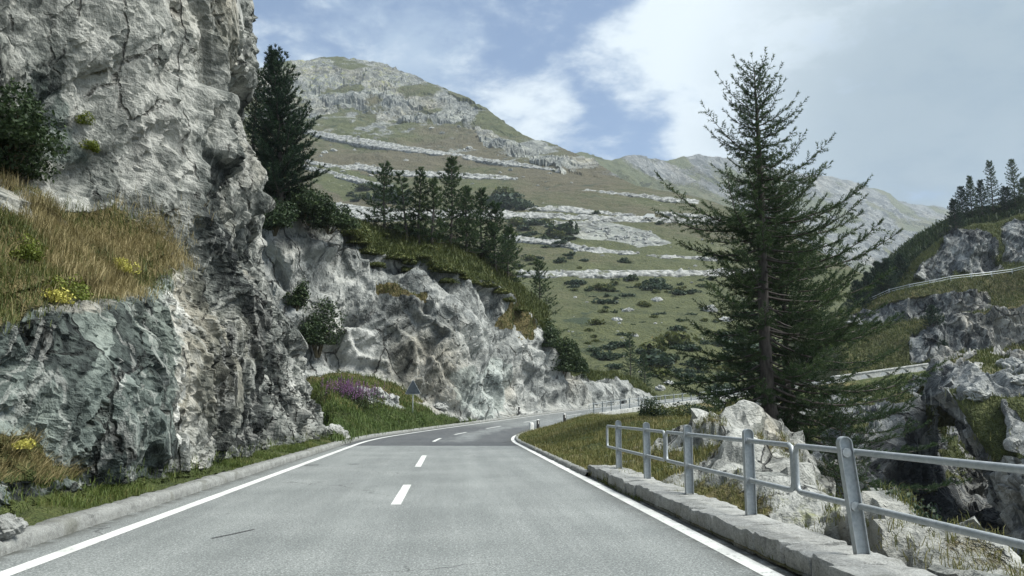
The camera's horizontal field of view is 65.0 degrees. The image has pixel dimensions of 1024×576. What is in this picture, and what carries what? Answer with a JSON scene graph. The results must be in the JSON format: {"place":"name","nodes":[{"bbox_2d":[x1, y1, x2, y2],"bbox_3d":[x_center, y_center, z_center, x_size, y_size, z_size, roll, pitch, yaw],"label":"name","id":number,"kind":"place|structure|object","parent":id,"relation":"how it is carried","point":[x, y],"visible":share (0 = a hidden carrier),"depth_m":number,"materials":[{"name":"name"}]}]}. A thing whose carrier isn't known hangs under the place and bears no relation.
{"place":"outdoors","nodes":[
{"label":"outdoors","id":0,"kind":"place"},
{"bbox_2d":[0,0,327,514],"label":"cliff","id":1,"kind":"structure","parent":0,"point":[210,359],"depth_m":17.88,"materials":[{"name":"stone"}]},
{"bbox_2d":[9,437,36,449],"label":"flowering clump","id":2,"kind":"object","parent":1,"relation":"on","point":[25,443],"visible":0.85,"depth_m":10.36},
{"bbox_2d":[9,233,48,261],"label":"rock plant","id":3,"kind":"object","parent":1,"relation":"on","point":[30,250],"visible":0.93,"depth_m":12.54,"materials":[{"name":"green plant"}]},
{"bbox_2d":[0,126,63,183],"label":"shrub","id":4,"kind":"object","parent":1,"relation":"on","point":[26,167],"visible":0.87,"depth_m":16.52,"materials":[{"name":"green plant"}]},
{"bbox_2d":[0,77,70,168],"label":"shrub","id":5,"kind":"object","parent":1,"relation":"on","point":[25,121],"visible":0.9,"depth_m":16.19,"materials":[{"name":"green plant"}]},
{"bbox_2d":[0,421,93,488],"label":"dry grass","id":6,"kind":"structure","parent":1,"relation":"on","point":[44,462],"depth_m":10.46,"materials":[{"name":"plant"}]},
{"bbox_2d":[41,287,75,303],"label":"flowering clump","id":7,"kind":"object","parent":1,"relation":"on","point":[58,297],"visible":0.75,"depth_m":11.89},
{"bbox_2d":[41,274,92,300],"bbox_3d":[-6.902,-0.010,12.397,0.904,0.434,0.759,1,-9,-4],"label":"rock plant","id":8,"kind":"object","parent":1,"relation":"on","point":[80,288],"visible":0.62,"depth_m":12.31,"materials":[{"name":"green plant"}]},
{"bbox_2d":[78,138,99,152],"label":"rock plant","id":9,"kind":"object","parent":1,"relation":"on","point":[93,146],"visible":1,"depth_m":17.81,"materials":[{"name":"green plant"}]},
{"bbox_2d":[0,171,189,334],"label":"grass","id":10,"kind":"structure","parent":1,"relation":"on","point":[26,268],"depth_m":13.11,"materials":[{"name":"green plant"}]},
{"bbox_2d":[0,163,213,323],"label":"dry grass","id":11,"kind":"structure","parent":1,"relation":"on","point":[117,280],"depth_m":15.17,"materials":[{"name":"plant"}]},
{"bbox_2d":[112,257,141,274],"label":"flowering clump","id":12,"kind":"object","parent":1,"relation":"on","point":[126,267],"visible":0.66,"depth_m":15.23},
{"bbox_2d":[133,209,167,230],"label":"rock plant","id":13,"kind":"object","parent":1,"relation":"on","point":[160,229],"visible":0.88,"depth_m":18.00,"materials":[{"name":"green plant"}]},
{"bbox_2d":[0,433,332,525],"bbox_3d":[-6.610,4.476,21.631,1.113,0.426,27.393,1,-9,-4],"label":"grass","id":14,"kind":"structure","parent":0,"point":[125,492],"depth_m":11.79,"materials":[{"name":"plant"}]},
{"bbox_2d":[261,167,653,441],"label":"roadside hill","id":15,"kind":"structure","parent":0,"point":[457,351],"depth_m":63.91,"materials":[{"name":"stone"}]},
{"bbox_2d":[242,67,274,164],"bbox_3d":[-19.434,-12.308,61.145,3.961,10.067,4.448,1,-9,-4],"label":"pine tree","id":16,"kind":"object","parent":15,"relation":"on","point":[252,108],"visible":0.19,"depth_m":61.19,"materials":[{"name":"green plant"}]},
{"bbox_2d":[262,198,300,235],"bbox_3d":[-16.345,-5.054,56.060,2.960,2.911,2.565,1,-9,-4],"label":"shrub","id":17,"kind":"object","parent":15,"relation":"on","point":[278,218],"visible":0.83,"depth_m":55.81,"materials":[{"name":"green plant"}]},
{"bbox_2d":[244,43,330,202],"bbox_3d":[-16.650,-12.169,59.459,5.938,12.166,6.373,-3,-9,21],"label":"pine tree","id":18,"kind":"object","parent":15,"relation":"on","point":[283,169],"visible":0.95,"depth_m":58.52,"materials":[{"name":"green plant"}]},
{"bbox_2d":[263,180,318,210],"bbox_3d":[-16.995,-6.826,59.513,5.555,2.980,4.043,1,-9,-4],"label":"shrub","id":19,"kind":"object","parent":15,"relation":"on","point":[301,201],"visible":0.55,"depth_m":58.85,"materials":[{"name":"green plant"}]},
{"bbox_2d":[282,278,310,310],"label":"shrub","id":20,"kind":"object","parent":15,"relation":"on","point":[299,297],"visible":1,"depth_m":59.06,"materials":[{"name":"green plant"}]},
{"bbox_2d":[286,187,337,225],"bbox_3d":[-15.642,-6.292,61.707,4.220,3.092,4.763,1,-9,-4],"label":"shrub","id":21,"kind":"object","parent":15,"relation":"on","point":[314,208],"visible":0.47,"depth_m":61.23,"materials":[{"name":"green plant"}]},
{"bbox_2d":[296,295,346,357],"bbox_3d":[-14.472,2.811,59.553,4.138,4.743,2.656,5,-10,-29],"label":"shrub","id":22,"kind":"object","parent":15,"relation":"on","point":[316,329],"visible":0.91,"depth_m":59.16,"materials":[{"name":"green plant"}]},
{"bbox_2d":[303,196,361,234],"bbox_3d":[-13.900,-5.610,62.611,4.395,2.990,3.560,1,-9,-4],"label":"shrub","id":23,"kind":"object","parent":15,"relation":"on","point":[344,221],"visible":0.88,"depth_m":62.03,"materials":[{"name":"green plant"}]},
{"bbox_2d":[325,424,349,439],"bbox_3d":[-7.413,6.178,33.902,1.250,0.822,1.074,22,-7,-24],"label":"boulder","id":24,"kind":"object","parent":15,"relation":"on","point":[336,427],"visible":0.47,"depth_m":33.61,"materials":[{"name":"stone"}]},
{"bbox_2d":[319,375,390,409],"bbox_3d":[-8.896,5.892,45.448,4.056,2.062,2.698,1,-9,-4],"label":"fireweed","id":25,"kind":"object","parent":15,"relation":"on","point":[350,391],"visible":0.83,"depth_m":45.35,"materials":[{"name":"purple plant"}]},
{"bbox_2d":[338,224,372,240],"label":"shrub","id":26,"kind":"object","parent":15,"relation":"on","point":[350,232],"visible":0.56,"depth_m":65.02,"materials":[{"name":"green plant"}]},
{"bbox_2d":[346,234,372,245],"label":"shrub","id":27,"kind":"object","parent":15,"relation":"on","point":[359,239],"visible":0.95,"depth_m":65.19,"materials":[{"name":"green plant"}]},
{"bbox_2d":[307,369,429,412],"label":"grass","id":28,"kind":"structure","parent":15,"relation":"on","point":[316,385],"depth_m":54.58,"materials":[{"name":"plant"}]},
{"bbox_2d":[356,160,409,231],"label":"larch tree","id":29,"kind":"object","parent":15,"relation":"on","point":[383,198],"visible":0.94,"depth_m":73.19,"materials":[{"name":"green plant"}]},
{"bbox_2d":[315,397,477,443],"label":"grass","id":30,"kind":"structure","parent":15,"relation":"on","point":[365,420],"depth_m":45.30,"materials":[{"name":"plant"}]},
{"bbox_2d":[383,251,415,260],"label":"shrub","id":31,"kind":"object","parent":15,"relation":"on","point":[396,256],"visible":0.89,"depth_m":66.46,"materials":[{"name":"green plant"}]},
{"bbox_2d":[391,169,420,240],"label":"larch tree","id":32,"kind":"object","parent":15,"relation":"on","point":[403,203],"visible":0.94,"depth_m":72.92,"materials":[{"name":"green plant"}]},
{"bbox_2d":[407,166,433,242],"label":"larch tree","id":33,"kind":"object","parent":15,"relation":"on","point":[423,175],"visible":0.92,"depth_m":73.08,"materials":[{"name":"green plant"}]},
{"bbox_2d":[409,175,454,242],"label":"larch tree","id":34,"kind":"object","parent":15,"relation":"on","point":[433,181],"visible":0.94,"depth_m":73.09,"materials":[{"name":"green plant"}]},
{"bbox_2d":[430,266,467,274],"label":"shrub","id":35,"kind":"object","parent":15,"relation":"on","point":[452,269],"visible":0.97,"depth_m":67.05,"materials":[{"name":"green plant"}]},
{"bbox_2d":[424,156,480,243],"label":"larch tree","id":36,"kind":"object","parent":15,"relation":"on","point":[452,161],"visible":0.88,"depth_m":75.46,"materials":[{"name":"green plant"}]},
{"bbox_2d":[376,281,536,339],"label":"heath","id":37,"kind":"object","parent":15,"relation":"on","point":[507,313],"visible":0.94,"depth_m":77.47,"materials":[{"name":"brown plant"}]},
{"bbox_2d":[452,185,487,253],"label":"larch tree","id":38,"kind":"object","parent":15,"relation":"on","point":[474,237],"visible":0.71,"depth_m":76.10,"materials":[{"name":"green plant"}]},
{"bbox_2d":[303,214,657,398],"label":"heath","id":39,"kind":"object","parent":15,"relation":"on","point":[444,256],"visible":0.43,"depth_m":73.99,"materials":[{"name":"green plant"}]},
{"bbox_2d":[461,187,503,258],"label":"larch tree","id":40,"kind":"object","parent":15,"relation":"on","point":[480,196],"visible":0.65,"depth_m":78.59,"materials":[{"name":"green plant"}]},
{"bbox_2d":[474,200,519,270],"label":"larch tree","id":41,"kind":"object","parent":15,"relation":"on","point":[493,233],"visible":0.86,"depth_m":78.03,"materials":[{"name":"green plant"}]},
{"bbox_2d":[491,225,529,281],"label":"larch tree","id":42,"kind":"object","parent":15,"relation":"on","point":[510,229],"visible":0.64,"depth_m":80.61,"materials":[{"name":"green plant"}]},
{"bbox_2d":[527,258,567,333],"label":"larch tree","id":43,"kind":"object","parent":15,"relation":"on","point":[536,277],"visible":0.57,"depth_m":92.46,"materials":[{"name":"green plant"}]},
{"bbox_2d":[539,318,562,348],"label":"shrub","id":44,"kind":"object","parent":15,"relation":"on","point":[550,336],"visible":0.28,"depth_m":83.16,"materials":[{"name":"green plant"}]},
{"bbox_2d":[551,336,588,377],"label":"shrub","id":45,"kind":"object","parent":15,"relation":"on","point":[569,353],"visible":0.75,"depth_m":85.05,"materials":[{"name":"green plant"}]},
{"bbox_2d":[0,367,923,575],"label":"road","id":46,"kind":"structure","parent":0,"point":[479,500],"depth_m":9.73,"materials":[{"name":"asphalt"}]},
{"bbox_2d":[0,398,677,556],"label":"kerb","id":47,"kind":"structure","parent":46,"relation":"on","point":[48,530],"depth_m":11.62,"materials":[{"name":"concrete"}]},
{"bbox_2d":[0,513,28,539],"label":"boulder","id":48,"kind":"object","parent":47,"relation":"on","point":[11,525],"visible":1,"depth_m":7.96,"materials":[{"name":"stone"}]},
{"bbox_2d":[0,369,902,575],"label":"edge line","id":49,"kind":"object","parent":46,"relation":"on","point":[39,561],"visible":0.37,"depth_m":9.78,"materials":[{"name":"paint"}]},
{"bbox_2d":[391,408,621,503],"bbox_3d":[5.199,8.960,58.605,11.975,2.601,94.288,-2,-9,15],"label":"line","id":50,"kind":"object","parent":46,"relation":"on","point":[401,495],"visible":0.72,"depth_m":14.19,"materials":[{"name":"paint"}]},
{"bbox_2d":[515,425,589,475],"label":"kerb","id":51,"kind":"structure","parent":46,"relation":"on","point":[574,467],"depth_m":22.22,"materials":[{"name":"concrete"}]},
{"bbox_2d":[511,435,783,575],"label":"edge line","id":52,"kind":"object","parent":46,"relation":"on","point":[757,567],"visible":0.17,"depth_m":9.46,"materials":[{"name":"paint"}]},
{"bbox_2d":[242,56,863,399],"bbox_3d":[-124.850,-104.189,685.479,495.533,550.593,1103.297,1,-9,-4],"label":"hillside","id":53,"kind":"structure","parent":0,"point":[378,101],"depth_m":539.20,"materials":[{"name":"plant"}]},
{"bbox_2d":[304,164,392,186],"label":"stone embankment","id":54,"kind":"structure","parent":53,"relation":"on","point":[349,178],"depth_m":568.52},
{"bbox_2d":[304,160,517,179],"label":"stone embankment","id":55,"kind":"structure","parent":53,"relation":"on","point":[370,169],"depth_m":592.48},
{"bbox_2d":[304,129,559,172],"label":"stone embankment","id":56,"kind":"structure","parent":53,"relation":"on","point":[363,142],"depth_m":717.02,"materials":[{"name":"stone"}]},
{"bbox_2d":[483,192,519,207],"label":"shrub","id":57,"kind":"object","parent":53,"relation":"on","point":[506,199],"visible":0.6,"depth_m":454.60,"materials":[{"name":"green plant"}]},
{"bbox_2d":[324,201,716,224],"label":"stone embankment","id":58,"kind":"structure","parent":53,"relation":"on","point":[508,214],"depth_m":428.68,"materials":[{"name":"stone"}]},
{"bbox_2d":[545,219,580,234],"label":"shrub","id":59,"kind":"object","parent":53,"relation":"on","point":[568,228],"visible":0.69,"depth_m":380.11,"materials":[{"name":"green plant"}]},
{"bbox_2d":[509,234,639,254],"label":"stone embankment","id":60,"kind":"structure","parent":53,"relation":"on","point":[534,240],"depth_m":353.20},
{"bbox_2d":[525,205,635,215],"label":"stone embankment","id":61,"kind":"structure","parent":53,"relation":"on","point":[566,209],"depth_m":449.41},
{"bbox_2d":[585,283,616,291],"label":"shrub","id":62,"kind":"object","parent":53,"relation":"on","point":[596,286],"visible":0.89,"depth_m":263.58,"materials":[{"name":"green plant"}]},
{"bbox_2d":[620,333,640,376],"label":"larch tree","id":63,"kind":"object","parent":53,"relation":"on","point":[630,350],"visible":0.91,"depth_m":153.37,"materials":[{"name":"green plant"}]},
{"bbox_2d":[517,268,756,278],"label":"stone embankment","id":64,"kind":"structure","parent":53,"relation":"on","point":[603,274],"depth_m":291.50,"materials":[{"name":"stone"}]},
{"bbox_2d":[581,189,698,203],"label":"stone embankment","id":65,"kind":"structure","parent":53,"relation":"on","point":[668,199],"depth_m":505.26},
{"bbox_2d":[638,352,653,386],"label":"larch tree","id":66,"kind":"object","parent":53,"relation":"on","point":[643,369],"visible":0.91,"depth_m":144.87,"materials":[{"name":"green plant"}]},
{"bbox_2d":[627,352,674,366],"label":"shrub","id":67,"kind":"object","parent":53,"relation":"on","point":[657,360],"visible":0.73,"depth_m":162.23,"materials":[{"name":"green plant"}]},
{"bbox_2d":[651,330,701,344],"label":"shrub","id":68,"kind":"object","parent":53,"relation":"on","point":[668,337],"visible":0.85,"depth_m":186.62,"materials":[{"name":"green plant"}]},
{"bbox_2d":[646,254,717,260],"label":"stone embankment","id":69,"kind":"structure","parent":53,"relation":"on","point":[666,256],"depth_m":337.35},
{"bbox_2d":[252,0,1023,209],"label":"sky","id":70,"kind":"structure","parent":0,"point":[916,96],"materials":[{"name":"blue"}]},
{"bbox_2d":[575,152,964,273],"bbox_3d":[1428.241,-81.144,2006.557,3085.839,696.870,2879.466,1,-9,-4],"label":"mountain","id":71,"kind":"structure","parent":0,"point":[695,175],"depth_m":1926.93,"materials":[{"name":"stone"}]},
{"bbox_2d":[520,370,1023,575],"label":"bank","id":72,"kind":"structure","parent":0,"point":[796,508],"depth_m":10.40,"materials":[{"name":"stone"}]},
{"bbox_2d":[637,396,670,417],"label":"shrub","id":73,"kind":"object","parent":72,"relation":"on","point":[643,411],"visible":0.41,"depth_m":37.88,"materials":[{"name":"green plant"}]},
{"bbox_2d":[645,403,690,416],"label":"shrub","id":74,"kind":"object","parent":72,"relation":"on","point":[672,411],"visible":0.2,"depth_m":37.98,"materials":[{"name":"green plant"}]},
{"bbox_2d":[516,402,831,495],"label":"grass","id":75,"kind":"structure","parent":72,"relation":"on","point":[598,422],"depth_m":25.19,"materials":[{"name":"plant"}]},
{"bbox_2d":[586,386,797,414],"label":"stone wall","id":76,"kind":"structure","parent":72,"relation":"on","point":[627,410],"depth_m":78.12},
{"bbox_2d":[669,400,722,416],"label":"shrub","id":77,"kind":"object","parent":72,"relation":"on","point":[703,407],"visible":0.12,"depth_m":38.17,"materials":[{"name":"green plant"}]},
{"bbox_2d":[587,465,936,575],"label":"stone wall","id":78,"kind":"structure","parent":72,"relation":"on","point":[800,549],"depth_m":8.07,"materials":[{"name":"stone"}]},
{"bbox_2d":[606,420,665,478],"bbox_3d":[2.267,3.017,15.233,0.114,0.970,4.872,1,-9,-4],"label":"guard railing","id":79,"kind":"object","parent":78,"relation":"on","point":[646,453],"visible":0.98,"depth_m":14.11,"materials":[{"name":"metal"}]},
{"bbox_2d":[664,425,795,515],"bbox_3d":[2.633,2.286,10.402,0.114,0.970,4.872,1,-9,-4],"label":"guard railing","id":80,"kind":"object","parent":78,"relation":"on","point":[749,441],"visible":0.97,"depth_m":9.26,"materials":[{"name":"metal"}]},
{"bbox_2d":[793,436,1023,554],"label":"guard railing","id":81,"kind":"object","parent":78,"relation":"on","point":[847,452],"visible":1,"depth_m":6.68,"materials":[{"name":"metal"}]},
{"bbox_2d":[652,47,949,421],"bbox_3d":[10.970,-1.901,31.900,11.052,15.257,9.286,-1,-9,5],"label":"larch tree","id":82,"kind":"object","parent":72,"relation":"on","point":[757,194],"visible":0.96,"depth_m":30.68,"materials":[{"name":"green plant"}]},
{"bbox_2d":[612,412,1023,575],"bbox_3d":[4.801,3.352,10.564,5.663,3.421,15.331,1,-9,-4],"label":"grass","id":83,"kind":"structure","parent":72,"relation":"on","point":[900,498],"depth_m":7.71,"materials":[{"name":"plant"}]},
{"bbox_2d":[706,171,971,493],"bbox_3d":[12.777,1.585,34.361,8.914,13.601,10.020,1,-9,-4],"label":"larch tree","id":84,"kind":"object","parent":72,"relation":"on","point":[810,434],"visible":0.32,"depth_m":32.90,"materials":[{"name":"green plant"}]},
{"bbox_2d":[817,409,922,511],"bbox_3d":[12.637,7.465,29.898,5.411,5.991,4.473,1,-9,-4],"label":"larch tree","id":85,"kind":"object","parent":72,"relation":"on","point":[840,421],"visible":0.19,"depth_m":29.80,"materials":[{"name":"green plant"}]},
{"bbox_2d":[830,363,928,383],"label":"stone parapet","id":86,"kind":"structure","parent":72,"relation":"on","point":[877,373],"depth_m":120.84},
{"bbox_2d":[874,487,943,526],"bbox_3d":[3.864,2.265,8.139,0.840,0.556,0.805,3,-9,-20],"label":"shrub","id":87,"kind":"object","parent":72,"relation":"on","point":[917,507],"visible":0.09,"depth_m":7.91,"materials":[{"name":"green plant"}]},
{"bbox_2d":[713,381,1002,534],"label":"gorge","id":88,"kind":"structure","parent":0,"point":[951,501],"depth_m":65.63,"materials":[{"name":"stone"}]},
{"bbox_2d":[796,372,974,493],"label":"heath","id":89,"kind":"object","parent":88,"relation":"on","point":[947,436],"visible":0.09,"depth_m":82.58,"materials":[{"name":"green plant"}]},
{"bbox_2d":[792,211,1023,379],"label":"slope","id":90,"kind":"structure","parent":0,"point":[963,251],"depth_m":151.82,"materials":[{"name":"stone"}]},
{"bbox_2d":[844,279,872,308],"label":"larch tree","id":91,"kind":"object","parent":90,"relation":"on","point":[857,285],"visible":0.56,"depth_m":157.68,"materials":[{"name":"green plant"}]},
{"bbox_2d":[854,271,883,302],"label":"larch tree","id":92,"kind":"object","parent":90,"relation":"on","point":[867,277],"visible":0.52,"depth_m":158.38,"materials":[{"name":"green plant"}]},
{"bbox_2d":[866,261,890,296],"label":"larch tree","id":93,"kind":"object","parent":90,"relation":"on","point":[876,264],"visible":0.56,"depth_m":159.34,"materials":[{"name":"green plant"}]},
{"bbox_2d":[874,257,901,291],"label":"larch tree","id":94,"kind":"object","parent":90,"relation":"on","point":[887,262],"visible":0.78,"depth_m":158.44,"materials":[{"name":"green plant"}]},
{"bbox_2d":[892,253,911,279],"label":"larch tree","id":95,"kind":"object","parent":90,"relation":"on","point":[901,265],"visible":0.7,"depth_m":167.29,"materials":[{"name":"green plant"}]},
{"bbox_2d":[837,213,1023,373],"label":"heath","id":96,"kind":"object","parent":90,"relation":"on","point":[1011,299],"visible":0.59,"depth_m":152.11,"materials":[{"name":"green plant"}]},
{"bbox_2d":[920,304,944,326],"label":"larch tree","id":97,"kind":"object","parent":90,"relation":"on","point":[930,317],"visible":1,"depth_m":144.44,"materials":[{"name":"green plant"}]},
{"bbox_2d":[862,194,1023,292],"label":"heath","id":98,"kind":"object","parent":90,"relation":"on","point":[918,243],"visible":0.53,"depth_m":174.97,"materials":[{"name":"green plant"}]},
{"bbox_2d":[871,266,1023,299],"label":"guard railing","id":99,"kind":"object","parent":90,"relation":"on","point":[970,276],"visible":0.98,"depth_m":155.10,"materials":[{"name":"metal"}]},
{"bbox_2d":[944,198,968,229],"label":"larch tree","id":100,"kind":"object","parent":90,"relation":"on","point":[951,207],"visible":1,"depth_m":169.12,"materials":[{"name":"green plant"}]},
{"bbox_2d":[949,185,980,217],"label":"larch tree","id":101,"kind":"object","parent":90,"relation":"on","point":[961,193],"visible":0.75,"depth_m":176.79,"materials":[{"name":"green plant"}]},
{"bbox_2d":[963,175,983,218],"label":"larch tree","id":102,"kind":"object","parent":90,"relation":"on","point":[970,184],"visible":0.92,"depth_m":176.69,"materials":[{"name":"green plant"}]},
{"bbox_2d":[970,179,995,216],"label":"larch tree","id":103,"kind":"object","parent":90,"relation":"on","point":[980,185],"visible":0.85,"depth_m":176.57,"materials":[{"name":"green plant"}]},
{"bbox_2d":[983,160,1003,210],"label":"larch tree","id":104,"kind":"object","parent":90,"relation":"on","point":[987,167],"visible":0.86,"depth_m":179.08,"materials":[{"name":"green plant"}]},
{"bbox_2d":[991,185,1020,212],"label":"larch tree","id":105,"kind":"object","parent":90,"relation":"on","point":[1004,190],"visible":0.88,"depth_m":176.00,"materials":[{"name":"green plant"}]},
{"bbox_2d":[1000,158,1023,206],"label":"larch tree","id":106,"kind":"object","parent":90,"relation":"on","point":[1012,178],"visible":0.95,"depth_m":176.08,"materials":[{"name":"green plant"}]},
{"bbox_2d":[902,344,1023,563],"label":"cliff","id":107,"kind":"structure","parent":0,"point":[1005,497],"depth_m":46.87,"materials":[{"name":"stone"}]},
{"bbox_2d":[916,344,1023,555],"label":"heath","id":108,"kind":"object","parent":107,"relation":"on","point":[992,355],"visible":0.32,"depth_m":48.86,"materials":[{"name":"green plant"}]},
{"bbox_2d":[963,386,991,400],"bbox_3d":[27.406,6.289,47.394,1.283,0.991,1.358,4,-10,-27],"label":"boulder","id":109,"kind":"object","parent":107,"relation":"on","point":[979,393],"visible":0.91,"depth_m":47.04,"materials":[{"name":"stone"}]},
{"bbox_2d":[995,356,1023,369],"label":"boulder","id":110,"kind":"object","parent":107,"relation":"on","point":[1011,362],"visible":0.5,"depth_m":51.09,"materials":[{"name":"stone"}]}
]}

